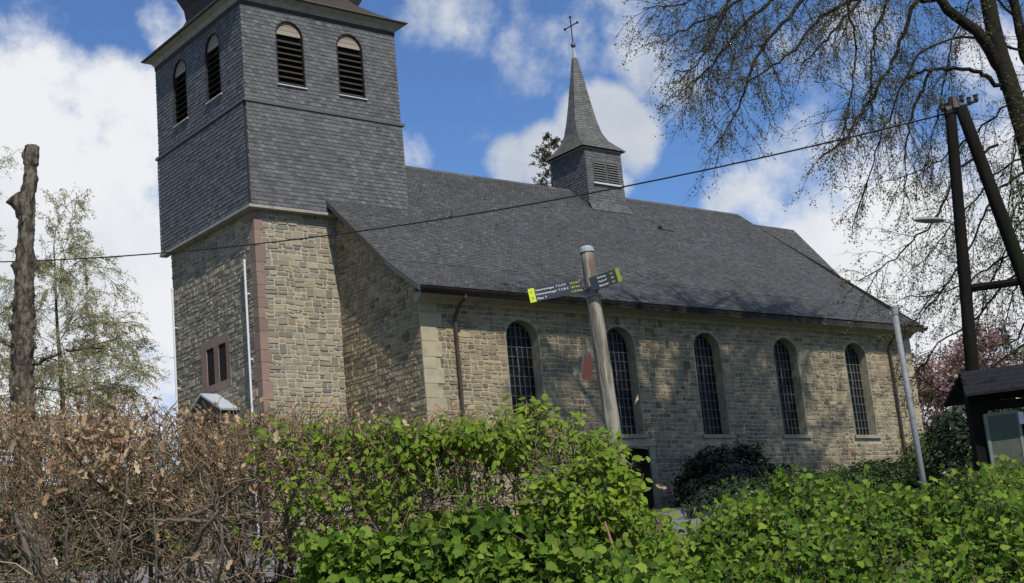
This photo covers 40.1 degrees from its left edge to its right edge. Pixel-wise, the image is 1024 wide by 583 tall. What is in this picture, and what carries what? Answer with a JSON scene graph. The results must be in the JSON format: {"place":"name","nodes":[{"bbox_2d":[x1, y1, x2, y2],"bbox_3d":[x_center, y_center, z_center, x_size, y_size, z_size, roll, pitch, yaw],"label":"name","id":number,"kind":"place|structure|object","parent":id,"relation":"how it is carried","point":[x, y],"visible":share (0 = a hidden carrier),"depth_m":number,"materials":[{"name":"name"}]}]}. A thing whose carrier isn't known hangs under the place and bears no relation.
{"place":"outdoors","nodes":[
{"label":"outdoors","id":0,"kind":"place"},
{"bbox_2d":[0,509,713,582],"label":"church forecourt","id":1,"kind":"structure","parent":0,"point":[679,519],"depth_m":31.58,"materials":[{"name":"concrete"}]},
{"bbox_2d":[0,487,1022,582],"bbox_3d":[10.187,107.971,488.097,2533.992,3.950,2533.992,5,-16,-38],"label":"ground","id":2,"kind":"structure","parent":0,"point":[908,565],"depth_m":38.53,"materials":[{"name":"brown soil"}]},
{"bbox_2d":[0,145,87,523],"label":"birch tree","id":3,"kind":"object","parent":2,"relation":"on","point":[7,348],"visible":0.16,"depth_m":48.95,"materials":[{"name":"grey plant"}]},
{"bbox_2d":[0,144,127,582],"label":"pollarded tree","id":4,"kind":"object","parent":2,"relation":"on","point":[24,265],"visible":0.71,"depth_m":23.18,"materials":[{"name":"brown plant"}]},
{"bbox_2d":[0,330,161,484],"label":"birch tree","id":5,"kind":"object","parent":2,"relation":"on","point":[92,352],"visible":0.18,"depth_m":53.92,"materials":[{"name":"green plant"}]},
{"bbox_2d":[0,186,173,547],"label":"birch tree","id":6,"kind":"object","parent":2,"relation":"on","point":[46,267],"visible":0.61,"depth_m":48.80,"materials":[{"name":"green plant"}]},
{"bbox_2d":[0,470,197,573],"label":"hedge","id":7,"kind":"object","parent":2,"relation":"on","point":[111,539],"visible":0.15,"depth_m":46.15,"materials":[{"name":"brown twig"},{"name":"dry brown leaf"}]},
{"bbox_2d":[0,379,610,582],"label":"bare hedge","id":8,"kind":"object","parent":2,"relation":"on","point":[132,472],"visible":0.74,"depth_m":5.80,"materials":[{"name":"brown plant"}]},
{"bbox_2d":[29,393,703,582],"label":"green hedge","id":9,"kind":"object","parent":2,"relation":"on","point":[605,468],"visible":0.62,"depth_m":5.69,"materials":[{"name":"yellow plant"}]},
{"bbox_2d":[141,0,927,555],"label":"church","id":10,"kind":"structure","parent":2,"relation":"on","point":[277,120],"depth_m":47.15,"materials":[{"name":"stone"}]},
{"bbox_2d":[173,59,188,127],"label":"belfry window","id":11,"kind":"structure","parent":10,"relation":"in","point":[180,97],"depth_m":49.01,"materials":[{"name":"black wood"}]},
{"bbox_2d":[205,33,221,104],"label":"belfry window","id":12,"kind":"structure","parent":10,"relation":"in","point":[213,83],"depth_m":47.13,"materials":[{"name":"black wood"}]},
{"bbox_2d":[200,332,231,393],"bbox_3d":[-9.625,2.372,45.729,0.065,1.740,2.000,5,-16,-38],"label":"twin window","id":13,"kind":"structure","parent":10,"relation":"in","point":[215,353],"depth_m":45.66,"materials":[{"name":"red stone"}]},
{"bbox_2d":[211,455,236,554],"bbox_3d":[-9.132,6.876,44.776,0.150,3.400,1.800,5,-16,-38],"label":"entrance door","id":14,"kind":"structure","parent":10,"relation":"in","point":[229,528],"depth_m":44.93,"materials":[{"name":"brown wood"}]},
{"bbox_2d":[275,21,307,89],"bbox_3d":[-7.377,-7.835,46.479,1.110,2.340,0.280,5,-16,-38],"label":"belfry window","id":15,"kind":"structure","parent":10,"relation":"in","point":[289,38],"depth_m":46.57,"materials":[{"name":"black wood"}]},
{"bbox_2d":[336,33,367,99],"bbox_3d":[-5.550,-7.682,47.932,1.110,2.340,0.280,5,-16,-38],"label":"belfry window","id":16,"kind":"structure","parent":10,"relation":"in","point":[349,52],"depth_m":48.04,"materials":[{"name":"black wood"}]},
{"bbox_2d":[505,319,547,433],"bbox_3d":[0.327,2.693,44.281,1.420,3.680,0.372,5,-16,-38],"label":"window","id":17,"kind":"structure","parent":10,"relation":"in","point":[522,340],"depth_m":44.63,"materials":[{"name":"glass"}]},
{"bbox_2d":[606,325,649,437],"bbox_3d":[3.640,3.021,46.843,1.600,3.810,0.460,5,-16,-38],"label":"window","id":18,"kind":"structure","parent":10,"relation":"in","point":[621,346],"depth_m":47.19,"materials":[{"name":"glass"}]},
{"bbox_2d":[623,441,661,509],"bbox_3d":[4.076,6.310,46.270,1.800,2.730,0.490,5,-16,-38],"label":"side door","id":19,"kind":"structure","parent":10,"relation":"in","point":[644,467],"depth_m":46.64,"materials":[{"name":"brown wood"}]},
{"bbox_2d":[693,331,735,437],"bbox_3d":[6.920,3.296,49.452,1.600,3.810,0.460,5,-16,-38],"label":"window","id":20,"kind":"structure","parent":10,"relation":"in","point":[710,378],"depth_m":49.73,"materials":[{"name":"glass"}]},
{"bbox_2d":[772,337,812,437],"bbox_3d":[10.199,3.571,52.061,1.600,3.810,0.460,5,-16,-38],"label":"window","id":21,"kind":"structure","parent":10,"relation":"in","point":[785,356],"depth_m":52.36,"materials":[{"name":"glass"}]},
{"bbox_2d":[844,342,881,437],"bbox_3d":[13.440,3.843,54.639,1.600,3.810,0.460,5,-16,-38],"label":"window","id":22,"kind":"structure","parent":10,"relation":"in","point":[855,358],"depth_m":54.96,"materials":[{"name":"glass"}]},
{"bbox_2d":[529,131,561,186],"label":"conifer","id":23,"kind":"object","parent":2,"relation":"on","point":[554,143],"visible":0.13,"depth_m":74.80,"materials":[{"name":"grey plant"}]},
{"bbox_2d":[527,245,626,464],"bbox_3d":[0.896,1.331,16.531,1.137,3.840,0.336,-7,-13,6],"label":"signpost","id":24,"kind":"object","parent":2,"relation":"on","point":[594,283],"visible":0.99,"depth_m":16.67,"materials":[{"name":"wood"}]},
{"bbox_2d":[278,453,1023,582],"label":"thicket","id":25,"kind":"object","parent":2,"relation":"on","point":[970,529],"visible":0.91,"depth_m":6.20,"materials":[{"name":"green plant"}]},
{"bbox_2d":[604,521,616,559],"bbox_3d":[0.390,0.992,5.242,0.012,0.289,0.328,-4,-13,-7],"label":"cane","id":26,"kind":"object","parent":25,"relation":"in","point":[609,535],"visible":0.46,"depth_m":5.36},
{"bbox_2d":[662,508,679,530],"bbox_3d":[1.018,1.740,8.818,0.203,0.769,0.127,5,-16,-38],"label":"sapling","id":27,"kind":"object","parent":2,"relation":"on","point":[674,515],"visible":0.35,"depth_m":8.87,"materials":[{"name":"green plant"}]},
{"bbox_2d":[677,478,776,518],"bbox_3d":[5.165,4.913,32.224,4.197,1.290,2.579,5,-16,-38],"label":"shrub","id":28,"kind":"object","parent":2,"relation":"on","point":[701,500],"visible":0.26,"depth_m":31.70,"materials":[{"name":"green plant"}]},
{"bbox_2d":[664,435,793,507],"bbox_3d":[7.164,6.087,45.304,5.554,2.818,3.680,5,-16,-38],"label":"shrub","id":29,"kind":"object","parent":2,"relation":"on","point":[709,468],"visible":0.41,"depth_m":44.51,"materials":[{"name":"green plant"}]},
{"bbox_2d":[716,466,877,501],"bbox_3d":[6.886,5.034,35.031,6.448,1.405,3.075,5,-16,-38],"label":"shrub","id":30,"kind":"object","parent":2,"relation":"on","point":[816,473],"visible":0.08,"depth_m":34.47,"materials":[{"name":"green plant"}]},
{"bbox_2d":[613,0,1023,439],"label":"tree","id":31,"kind":"object","parent":2,"relation":"on","point":[992,42],"visible":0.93,"depth_m":31.72,"materials":[{"name":"brown plant"}]},
{"bbox_2d":[809,458,887,482],"bbox_3d":[11.532,6.751,48.743,5.930,1.879,2.956,5,-16,-38],"label":"shrub","id":32,"kind":"object","parent":2,"relation":"on","point":[839,469],"depth_m":48.09,"materials":[{"name":"green plant"}]},
{"bbox_2d":[800,453,933,497],"bbox_3d":[8.842,4.763,34.625,4.676,1.440,2.928,5,-16,-38],"label":"shrub","id":33,"kind":"object","parent":2,"relation":"on","point":[906,474],"visible":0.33,"depth_m":33.91,"materials":[{"name":"green plant"}]},
{"bbox_2d":[888,305,926,488],"bbox_3d":[4.110,1.366,14.433,0.124,2.504,0.074,-7,-13,5],"label":"steel post","id":34,"kind":"object","parent":2,"relation":"on","point":[894,313],"visible":0.88,"depth_m":14.48,"materials":[{"name":"silver metal"}]},
{"bbox_2d":[892,413,972,482],"bbox_3d":[13.020,4.878,41.951,4.265,2.542,2.957,5,-16,-38],"label":"shrub","id":35,"kind":"object","parent":2,"relation":"on","point":[912,460],"visible":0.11,"depth_m":41.14,"materials":[{"name":"green plant"}]},
{"bbox_2d":[913,392,1001,496],"bbox_3d":[8.476,2.946,25.593,2.672,2.513,2.266,5,-16,-38],"label":"shrub","id":36,"kind":"object","parent":2,"relation":"on","point":[955,425],"visible":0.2,"depth_m":25.31,"materials":[{"name":"green plant"}]},
{"bbox_2d":[911,311,1023,444],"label":"cherry tree","id":37,"kind":"object","parent":2,"relation":"on","point":[954,352],"visible":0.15,"depth_m":73.51,"materials":[{"name":"pink plant"}]},
{"bbox_2d":[913,94,1023,470],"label":"utility pole","id":38,"kind":"object","parent":2,"relation":"on","point":[952,107],"visible":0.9,"depth_m":19.38,"materials":[{"name":"black wood"}]},
{"bbox_2d":[0,113,944,262],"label":"overhead cable","id":39,"kind":"object","parent":38,"relation":"attached to","point":[513,206],"visible":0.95,"depth_m":22.55,"materials":[{"name":"black plastic"}]},
{"bbox_2d":[944,364,1023,475],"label":"notice board","id":40,"kind":"object","parent":2,"relation":"on","point":[979,393],"visible":0.88,"depth_m":15.98,"materials":[{"name":"wood"}]},
{"bbox_2d":[988,363,1023,412],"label":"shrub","id":41,"kind":"object","parent":2,"relation":"on","point":[1021,408],"visible":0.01,"depth_m":27.68,"materials":[{"name":"green plant"}]},
{"bbox_2d":[0,0,1023,540],"label":"sky","id":42,"kind":"structure","parent":0,"point":[481,83],"materials":[{"name":"blue"}]}
]}

